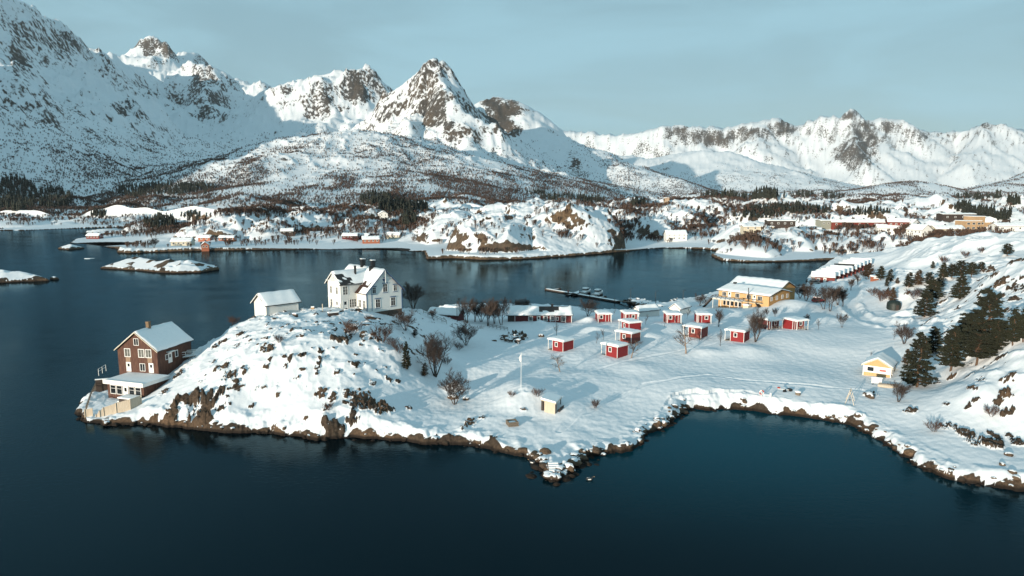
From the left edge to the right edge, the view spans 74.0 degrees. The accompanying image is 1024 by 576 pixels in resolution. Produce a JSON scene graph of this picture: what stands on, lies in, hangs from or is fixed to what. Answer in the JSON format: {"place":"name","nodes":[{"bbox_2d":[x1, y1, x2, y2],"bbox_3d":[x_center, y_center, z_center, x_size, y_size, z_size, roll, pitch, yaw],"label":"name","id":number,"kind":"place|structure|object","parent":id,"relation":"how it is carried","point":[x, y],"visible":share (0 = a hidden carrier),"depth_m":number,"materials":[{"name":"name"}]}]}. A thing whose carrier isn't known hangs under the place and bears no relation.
{"place":"outdoors","nodes":[
{"label":"outdoors","id":0,"kind":"place"},
{"bbox_2d":[0,227,1023,575],"bbox_3d":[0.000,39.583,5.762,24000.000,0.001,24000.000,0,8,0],"label":"water","id":1,"kind":"structure","parent":0,"point":[724,493],"depth_m":93.34,"materials":[{"name":"liquid"}]},
{"bbox_2d":[545,286,632,302],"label":"pier","id":2,"kind":"structure","parent":1,"relation":"on","point":[568,293],"depth_m":255.73,"materials":[{"name":"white wood"}]},
{"bbox_2d":[0,231,1023,491],"bbox_3d":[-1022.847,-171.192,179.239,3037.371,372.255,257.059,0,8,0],"label":"ground","id":3,"kind":"structure","parent":0,"point":[252,375],"depth_m":126.43,"materials":[{"name":"snow"}]},
{"bbox_2d":[95,395,141,416],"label":"fence","id":4,"kind":"object","parent":3,"relation":"on","point":[125,405],"visible":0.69,"depth_m":119.42,"materials":[{"name":"brown wood"}]},
{"bbox_2d":[117,394,139,401],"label":"hot tub","id":5,"kind":"object","parent":3,"relation":"on","point":[125,397],"visible":0.46,"depth_m":123.99,"materials":[{"name":"white wood"}]},
{"bbox_2d":[102,372,169,398],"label":"annex","id":6,"kind":"object","parent":3,"relation":"on","point":[143,385],"visible":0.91,"depth_m":126.85,"materials":[{"name":"white paint"}]},
{"bbox_2d":[95,378,107,391],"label":"wall","id":7,"kind":"structure","parent":6,"relation":"attached to","point":[100,386],"depth_m":134.60,"materials":[{"name":"brown wood"}]},
{"bbox_2d":[114,321,193,374],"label":"house","id":8,"kind":"structure","parent":3,"relation":"on","point":[157,349],"depth_m":132.34,"materials":[{"name":"wood"}]},
{"bbox_2d":[250,289,301,315],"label":"garage","id":9,"kind":"structure","parent":3,"relation":"on","point":[272,302],"depth_m":153.28,"materials":[{"name":"wood"}]},
{"bbox_2d":[340,319,364,334],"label":"shrub","id":10,"kind":"object","parent":3,"relation":"on","point":[347,326],"visible":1,"depth_m":133.57,"materials":[{"name":"red plant"}]},
{"bbox_2d":[324,258,404,316],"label":"house","id":11,"kind":"structure","parent":3,"relation":"on","point":[370,288],"depth_m":159.51,"materials":[{"name":"white wood"}]},
{"bbox_2d":[368,322,394,341],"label":"shrub","id":12,"kind":"object","parent":3,"relation":"on","point":[384,331],"visible":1,"depth_m":132.48,"materials":[{"name":"red plant"}]},
{"bbox_2d":[391,309,416,330],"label":"bare tree","id":13,"kind":"object","parent":3,"relation":"on","point":[405,319],"visible":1,"depth_m":143.70,"materials":[{"name":"brown plant"}]},
{"bbox_2d":[401,341,411,368],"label":"spruce tree","id":14,"kind":"object","parent":3,"relation":"on","point":[406,355],"visible":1,"depth_m":127.95,"materials":[{"name":"plant"}]},
{"bbox_2d":[402,282,426,308],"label":"bare tree","id":15,"kind":"object","parent":3,"relation":"on","point":[415,291],"visible":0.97,"depth_m":179.09,"materials":[{"name":"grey plant"}]},
{"bbox_2d":[411,329,457,376],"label":"bare tree","id":16,"kind":"object","parent":3,"relation":"on","point":[435,353],"visible":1,"depth_m":131.01,"materials":[{"name":"brown plant"}]},
{"bbox_2d":[428,307,465,320],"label":"shed","id":17,"kind":"structure","parent":3,"relation":"on","point":[454,314],"depth_m":183.23,"materials":[{"name":"tile"}]},
{"bbox_2d":[437,367,470,404],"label":"bare tree","id":18,"kind":"object","parent":3,"relation":"on","point":[450,389],"visible":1,"depth_m":120.67,"materials":[{"name":"brown plant"}]},
{"bbox_2d":[454,297,476,322],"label":"bare tree","id":19,"kind":"object","parent":3,"relation":"on","point":[466,306],"visible":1,"depth_m":180.11,"materials":[{"name":"brown plant"}]},
{"bbox_2d":[450,319,482,345],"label":"bare tree","id":20,"kind":"object","parent":3,"relation":"on","point":[464,331],"visible":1,"depth_m":155.47,"materials":[{"name":"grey plant"}]},
{"bbox_2d":[471,301,486,321],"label":"bare tree","id":21,"kind":"object","parent":3,"relation":"on","point":[481,304],"visible":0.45,"depth_m":184.62,"materials":[{"name":"brown plant"}]},
{"bbox_2d":[479,297,500,325],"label":"bare tree","id":22,"kind":"object","parent":3,"relation":"on","point":[488,311],"visible":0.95,"depth_m":178.08,"materials":[{"name":"brown plant"}]},
{"bbox_2d":[489,296,511,324],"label":"bare tree","id":23,"kind":"object","parent":3,"relation":"on","point":[499,310],"visible":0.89,"depth_m":180.26,"materials":[{"name":"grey plant"}]},
{"bbox_2d":[492,334,524,343],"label":"rubble","id":24,"kind":"object","parent":3,"relation":"on","point":[517,338],"visible":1,"depth_m":162.61,"materials":[{"name":"stone"}]},
{"bbox_2d":[506,419,518,426],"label":"fire pit","id":25,"kind":"object","parent":3,"relation":"on","point":[512,422],"visible":1,"depth_m":111.10,"materials":[{"name":"brown wood"}]},
{"bbox_2d":[506,304,572,322],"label":"house","id":26,"kind":"structure","parent":3,"relation":"on","point":[552,313],"depth_m":186.07,"materials":[{"name":"tile"}]},
{"bbox_2d":[76,298,1020,487],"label":"shore stones","id":27,"kind":"object","parent":3,"relation":"on","point":[580,463],"visible":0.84,"depth_m":102.60,"materials":[{"name":"stone"}]},
{"bbox_2d":[541,391,561,413],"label":"shelter","id":28,"kind":"object","parent":3,"relation":"on","point":[549,400],"visible":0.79,"depth_m":115.94,"materials":[{"name":"brown wood"}]},
{"bbox_2d":[548,462,559,474],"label":"steps","id":29,"kind":"structure","parent":3,"relation":"on","point":[552,466],"depth_m":96.17,"materials":[{"name":"stone"}]},
{"bbox_2d":[547,335,574,351],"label":"cabin","id":30,"kind":"object","parent":3,"relation":"on","point":[560,343],"visible":0.94,"depth_m":153.45,"materials":[{"name":"red wood"}]},
{"bbox_2d":[578,299,599,315],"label":"bare tree","id":31,"kind":"object","parent":3,"relation":"on","point":[589,306],"visible":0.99,"depth_m":193.84,"materials":[{"name":"plant"}]},
{"bbox_2d":[594,310,612,322],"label":"cabin","id":32,"kind":"object","parent":3,"relation":"on","point":[603,315],"visible":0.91,"depth_m":184.50,"materials":[{"name":"red wood"}]},
{"bbox_2d":[600,339,629,358],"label":"cabin","id":33,"kind":"object","parent":3,"relation":"on","point":[617,349],"visible":0.95,"depth_m":147.10,"materials":[{"name":"red wood"}]},
{"bbox_2d":[614,327,641,343],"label":"cabin","id":34,"kind":"object","parent":3,"relation":"on","point":[627,335],"visible":0.88,"depth_m":157.51,"materials":[{"name":"red wood"}]},
{"bbox_2d":[620,309,639,319],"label":"cabin","id":35,"kind":"object","parent":3,"relation":"on","point":[631,313],"visible":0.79,"depth_m":183.40,"materials":[{"name":"red wood"}]},
{"bbox_2d":[618,318,642,329],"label":"cabin","id":36,"kind":"object","parent":3,"relation":"on","point":[632,323],"visible":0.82,"depth_m":169.86,"materials":[{"name":"red wood"}]},
{"bbox_2d":[633,303,660,316],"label":"shed","id":37,"kind":"structure","parent":3,"relation":"on","point":[645,310],"depth_m":197.60,"materials":[{"name":"tile"}]},
{"bbox_2d":[662,310,682,323],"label":"cabin","id":38,"kind":"object","parent":3,"relation":"on","point":[672,316],"visible":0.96,"depth_m":176.46,"materials":[{"name":"red wood"}]},
{"bbox_2d":[668,300,691,313],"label":"shed","id":39,"kind":"structure","parent":3,"relation":"on","point":[683,306],"depth_m":200.48,"materials":[{"name":"tile"}]},
{"bbox_2d":[673,325,694,353],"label":"bare tree","id":40,"kind":"object","parent":3,"relation":"on","point":[684,337],"visible":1,"depth_m":150.11,"materials":[{"name":"grey plant"}]},
{"bbox_2d":[682,322,709,339],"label":"cabin","id":41,"kind":"object","parent":3,"relation":"on","point":[699,330],"visible":0.89,"depth_m":161.05,"materials":[{"name":"red wood"}]},
{"bbox_2d":[693,311,712,322],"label":"cabin","id":42,"kind":"object","parent":3,"relation":"on","point":[703,316],"visible":0.9,"depth_m":181.81,"materials":[{"name":"red wood"}]},
{"bbox_2d":[724,326,751,342],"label":"cabin","id":43,"kind":"object","parent":3,"relation":"on","point":[739,334],"visible":0.92,"depth_m":158.71,"materials":[{"name":"red wood"}]},
{"bbox_2d":[703,276,797,307],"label":"hotel","id":44,"kind":"structure","parent":3,"relation":"on","point":[743,291],"depth_m":209.54,"materials":[{"name":"wood"}]},
{"bbox_2d":[746,306,767,341],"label":"bare tree","id":45,"kind":"object","parent":3,"relation":"on","point":[756,322],"visible":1,"depth_m":157.43,"materials":[{"name":"brown plant"}]},
{"bbox_2d":[760,316,783,329],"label":"cabin","id":46,"kind":"object","parent":3,"relation":"on","point":[772,323],"visible":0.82,"depth_m":171.99,"materials":[{"name":"red wood"}]},
{"bbox_2d":[782,316,809,329],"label":"cabin","id":47,"kind":"object","parent":3,"relation":"on","point":[793,322],"visible":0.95,"depth_m":170.48,"materials":[{"name":"red wood"}]},
{"bbox_2d":[798,281,816,300],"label":"bare tree","id":48,"kind":"object","parent":3,"relation":"on","point":[805,288],"visible":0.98,"depth_m":222.26,"materials":[{"name":"brown plant"}]},
{"bbox_2d":[810,283,831,308],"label":"bare tree","id":49,"kind":"object","parent":3,"relation":"on","point":[821,294],"visible":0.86,"depth_m":198.10,"materials":[{"name":"grey plant"}]},
{"bbox_2d":[811,271,835,282],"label":"boathouse","id":50,"kind":"object","parent":3,"relation":"on","point":[822,276],"visible":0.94,"depth_m":275.30,"materials":[{"name":"tile"}]},
{"bbox_2d":[821,285,842,310],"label":"bare tree","id":51,"kind":"object","parent":3,"relation":"on","point":[832,292],"visible":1,"depth_m":195.62,"materials":[{"name":"brown plant"}]},
{"bbox_2d":[838,261,860,271],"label":"boathouse","id":52,"kind":"object","parent":3,"relation":"on","point":[857,263],"visible":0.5,"depth_m":305.60,"materials":[{"name":"tile"}]},
{"bbox_2d":[860,264,877,278],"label":"pine tree","id":53,"kind":"object","parent":3,"relation":"on","point":[868,267],"visible":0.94,"depth_m":253.74,"materials":[{"name":"green plant"}]},
{"bbox_2d":[861,352,897,377],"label":"cabin","id":54,"kind":"object","parent":3,"relation":"on","point":[881,364],"visible":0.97,"depth_m":135.55,"materials":[{"name":"wood"}]},
{"bbox_2d":[875,266,886,279],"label":"pine tree","id":55,"kind":"object","parent":3,"relation":"on","point":[881,272],"visible":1,"depth_m":236.28,"materials":[{"name":"green plant"}]},
{"bbox_2d":[886,300,900,310],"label":"hut","id":56,"kind":"object","parent":3,"relation":"on","point":[893,305],"visible":0.98,"depth_m":197.49,"materials":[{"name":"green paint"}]},
{"bbox_2d":[887,382,912,401],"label":"bare tree","id":57,"kind":"object","parent":3,"relation":"on","point":[902,389],"visible":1,"depth_m":119.50,"materials":[{"name":"plant"}]},
{"bbox_2d":[892,321,916,343],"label":"bare tree","id":58,"kind":"object","parent":3,"relation":"on","point":[900,331],"visible":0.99,"depth_m":149.96,"materials":[{"name":"plant"}]},
{"bbox_2d":[903,272,916,286],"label":"spruce tree","id":59,"kind":"object","parent":3,"relation":"on","point":[908,278],"visible":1,"depth_m":203.98,"materials":[{"name":"plant"}]},
{"bbox_2d":[912,270,924,284],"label":"spruce tree","id":60,"kind":"object","parent":3,"relation":"on","point":[918,278],"visible":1,"depth_m":203.79,"materials":[{"name":"plant"}]},
{"bbox_2d":[899,331,939,386],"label":"spruce tree","id":61,"kind":"object","parent":3,"relation":"on","point":[924,345],"visible":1,"depth_m":125.61,"materials":[{"name":"plant"}]},
{"bbox_2d":[912,289,938,316],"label":"spruce tree","id":62,"kind":"object","parent":3,"relation":"on","point":[923,306],"visible":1,"depth_m":170.51,"materials":[{"name":"plant"}]},
{"bbox_2d":[919,279,946,298],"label":"pine tree","id":63,"kind":"object","parent":3,"relation":"on","point":[934,285],"visible":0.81,"depth_m":183.64,"materials":[{"name":"green plant"}]},
{"bbox_2d":[923,419,942,431],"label":"shrub","id":64,"kind":"object","parent":3,"relation":"on","point":[936,426],"visible":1,"depth_m":107.19,"materials":[{"name":"brown plant"}]},
{"bbox_2d":[927,326,943,353],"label":"spruce tree","id":65,"kind":"object","parent":3,"relation":"on","point":[935,333],"visible":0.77,"depth_m":141.31,"materials":[{"name":"plant"}]},
{"bbox_2d":[935,263,948,277],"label":"pine tree","id":66,"kind":"object","parent":3,"relation":"on","point":[943,269],"visible":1,"depth_m":209.54,"materials":[{"name":"green plant"}]},
{"bbox_2d":[934,325,966,370],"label":"pine tree","id":67,"kind":"object","parent":3,"relation":"on","point":[954,359],"visible":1,"depth_m":126.98,"materials":[{"name":"green plant"}]},
{"bbox_2d":[947,263,957,278],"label":"pine tree","id":68,"kind":"object","parent":3,"relation":"on","point":[951,270],"visible":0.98,"depth_m":208.53,"materials":[{"name":"green plant"}]},
{"bbox_2d":[949,274,971,299],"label":"spruce tree","id":69,"kind":"object","parent":3,"relation":"on","point":[961,287],"visible":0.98,"depth_m":170.10,"materials":[{"name":"plant"}]},
{"bbox_2d":[954,260,968,276],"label":"pine tree","id":70,"kind":"object","parent":3,"relation":"on","point":[960,265],"visible":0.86,"depth_m":207.87,"materials":[{"name":"green plant"}]},
{"bbox_2d":[964,262,980,276],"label":"pine tree","id":71,"kind":"object","parent":3,"relation":"on","point":[971,268],"visible":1,"depth_m":199.16,"materials":[{"name":"green plant"}]},
{"bbox_2d":[960,330,997,365],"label":"pine tree","id":72,"kind":"object","parent":3,"relation":"on","point":[977,349],"visible":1,"depth_m":123.71,"materials":[{"name":"green plant"}]},
{"bbox_2d":[959,288,1008,342],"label":"spruce tree","id":73,"kind":"object","parent":3,"relation":"on","point":[990,311],"visible":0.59,"depth_m":126.49,"materials":[{"name":"plant"}]},
{"bbox_2d":[983,404,1005,416],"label":"shrub","id":74,"kind":"object","parent":3,"relation":"on","point":[992,410],"visible":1,"depth_m":107.73,"materials":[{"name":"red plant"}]},
{"bbox_2d":[987,319,1009,349],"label":"spruce tree","id":75,"kind":"object","parent":3,"relation":"on","point":[997,328],"visible":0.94,"depth_m":123.50,"materials":[{"name":"plant"}]},
{"bbox_2d":[1000,243,1014,255],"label":"pine tree","id":76,"kind":"object","parent":3,"relation":"on","point":[1007,249],"visible":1,"depth_m":227.51,"materials":[{"name":"green plant"}]},
{"bbox_2d":[1002,308,1023,345],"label":"pine tree","id":77,"kind":"object","parent":3,"relation":"on","point":[1010,334],"visible":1,"depth_m":121.36,"materials":[{"name":"green plant"}]},
{"bbox_2d":[1014,309,1023,341],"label":"pine tree","id":78,"kind":"object","parent":3,"relation":"on","point":[1022,325],"visible":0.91,"depth_m":120.68,"materials":[{"name":"green plant"}]},
{"bbox_2d":[0,0,1023,215],"bbox_3d":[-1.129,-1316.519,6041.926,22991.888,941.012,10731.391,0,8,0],"label":"mountains","id":79,"kind":"structure","parent":0,"point":[154,89],"depth_m":2478.82,"materials":[{"name":"snow"}]},
{"bbox_2d":[0,172,72,210],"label":"spruce wood","id":80,"kind":"object","parent":79,"relation":"on","point":[15,200],"visible":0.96,"depth_m":961.82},
{"bbox_2d":[118,179,215,197],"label":"spruce wood","id":81,"kind":"object","parent":79,"relation":"on","point":[141,189],"visible":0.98,"depth_m":1158.25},
{"bbox_2d":[0,87,1023,215],"bbox_3d":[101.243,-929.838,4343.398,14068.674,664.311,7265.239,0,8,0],"label":"birch forest","id":82,"kind":"object","parent":79,"relation":"on","point":[121,197],"visible":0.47,"depth_m":1266.42,"materials":[{"name":"plant"}]},
{"bbox_2d":[526,187,648,205],"bbox_3d":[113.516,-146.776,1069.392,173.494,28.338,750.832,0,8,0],"label":"spruce wood","id":83,"kind":"object","parent":79,"relation":"on","point":[555,196],"visible":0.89,"depth_m":1067.35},
{"bbox_2d":[700,185,1001,199],"bbox_3d":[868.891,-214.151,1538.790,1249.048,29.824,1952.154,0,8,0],"label":"spruce wood","id":84,"kind":"object","parent":79,"relation":"on","point":[768,192],"visible":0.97,"depth_m":829.01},
{"bbox_2d":[0,193,1023,271],"bbox_3d":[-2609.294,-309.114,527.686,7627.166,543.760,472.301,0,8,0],"label":"hills","id":85,"kind":"structure","parent":0,"point":[589,222],"depth_m":482.79,"materials":[{"name":"snow"}]},
{"bbox_2d":[85,232,102,238],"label":"house","id":86,"kind":"structure","parent":85,"relation":"on","point":[92,235],"depth_m":533.38,"materials":[{"name":"wood"}]},
{"bbox_2d":[91,207,210,227],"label":"spruce wood","id":87,"kind":"object","parent":85,"relation":"on","point":[157,218],"visible":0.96,"depth_m":603.16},
{"bbox_2d":[170,237,195,245],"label":"house","id":88,"kind":"structure","parent":85,"relation":"on","point":[178,241],"depth_m":457.59,"materials":[{"name":"wood"}]},
{"bbox_2d":[197,234,213,241],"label":"house","id":89,"kind":"structure","parent":85,"relation":"on","point":[203,237],"depth_m":493.97,"materials":[{"name":"wood"}]},
{"bbox_2d":[218,234,236,241],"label":"house","id":90,"kind":"structure","parent":85,"relation":"on","point":[223,237],"depth_m":490.57,"materials":[{"name":"tile"}]},
{"bbox_2d":[280,227,294,235],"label":"house","id":91,"kind":"structure","parent":85,"relation":"on","point":[285,231],"depth_m":511.19,"materials":[{"name":"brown wood"}]},
{"bbox_2d":[341,232,359,240],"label":"house","id":92,"kind":"structure","parent":85,"relation":"on","point":[348,235],"depth_m":497.23,"materials":[{"name":"tile"}]},
{"bbox_2d":[361,235,379,243],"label":"house","id":93,"kind":"structure","parent":85,"relation":"on","point":[368,239],"depth_m":486.20,"materials":[{"name":"wood"}]},
{"bbox_2d":[359,189,428,224],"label":"spruce wood","id":94,"kind":"object","parent":85,"relation":"on","point":[385,200],"visible":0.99,"depth_m":652.52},
{"bbox_2d":[387,231,402,238],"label":"house","id":95,"kind":"structure","parent":85,"relation":"on","point":[395,235],"depth_m":508.09,"materials":[{"name":"wood"}]},
{"bbox_2d":[0,193,1023,254],"bbox_3d":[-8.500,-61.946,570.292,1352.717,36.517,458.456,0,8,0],"label":"brushwood","id":96,"kind":"object","parent":85,"relation":"on","point":[749,237],"visible":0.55,"depth_m":529.41,"materials":[{"name":"plant"}]},
{"bbox_2d":[663,229,687,241],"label":"house","id":97,"kind":"structure","parent":85,"relation":"on","point":[678,235],"depth_m":496.48,"materials":[{"name":"wood"}]},
{"bbox_2d":[740,224,774,234],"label":"house","id":98,"kind":"structure","parent":85,"relation":"on","point":[753,227],"depth_m":451.97,"materials":[{"name":"wood"}]},
{"bbox_2d":[764,218,795,228],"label":"house","id":99,"kind":"structure","parent":85,"relation":"on","point":[777,223],"depth_m":451.55,"materials":[{"name":"brown wood"}]},
{"bbox_2d":[733,200,889,217],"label":"spruce wood","id":100,"kind":"object","parent":85,"relation":"on","point":[797,206],"visible":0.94,"depth_m":560.31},
{"bbox_2d":[815,218,833,228],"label":"house","id":101,"kind":"structure","parent":85,"relation":"on","point":[824,223],"depth_m":505.80,"materials":[{"name":"tile"}]},
{"bbox_2d":[829,218,884,229],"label":"house","id":102,"kind":"structure","parent":85,"relation":"on","point":[835,222],"depth_m":502.95,"materials":[{"name":"tile"}]},
{"bbox_2d":[874,223,899,234],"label":"house","id":103,"kind":"structure","parent":85,"relation":"on","point":[886,226],"depth_m":485.48,"materials":[{"name":"tile"}]},
{"bbox_2d":[885,217,910,224],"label":"house","id":104,"kind":"structure","parent":85,"relation":"on","point":[895,221],"depth_m":486.16,"materials":[{"name":"tile"}]},
{"bbox_2d":[906,223,932,236],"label":"house","id":105,"kind":"structure","parent":85,"relation":"on","point":[917,229],"depth_m":462.88,"materials":[{"name":"wood"}]},
{"bbox_2d":[930,224,965,233],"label":"house","id":106,"kind":"structure","parent":85,"relation":"on","point":[944,227],"depth_m":465.92,"materials":[{"name":"tile"}]},
{"bbox_2d":[936,212,975,221],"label":"house","id":107,"kind":"structure","parent":85,"relation":"on","point":[948,217],"depth_m":492.41,"materials":[{"name":"brown wood"}]},
{"bbox_2d":[955,215,997,229],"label":"school","id":108,"kind":"object","parent":85,"relation":"on","point":[971,222],"visible":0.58,"depth_m":472.79,"materials":[{"name":"orange paint"}]},
{"bbox_2d":[954,193,1020,219],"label":"spruce wood","id":109,"kind":"object","parent":85,"relation":"on","point":[963,205],"visible":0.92,"depth_m":498.73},
{"bbox_2d":[988,222,1023,231],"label":"house","id":110,"kind":"structure","parent":85,"relation":"on","point":[1016,226],"depth_m":451.32,"materials":[{"name":"tile"}]},
{"bbox_2d":[18,0,1023,135],"label":"sky","id":111,"kind":"structure","parent":0,"point":[615,67],"materials":[{"name":"blue"}]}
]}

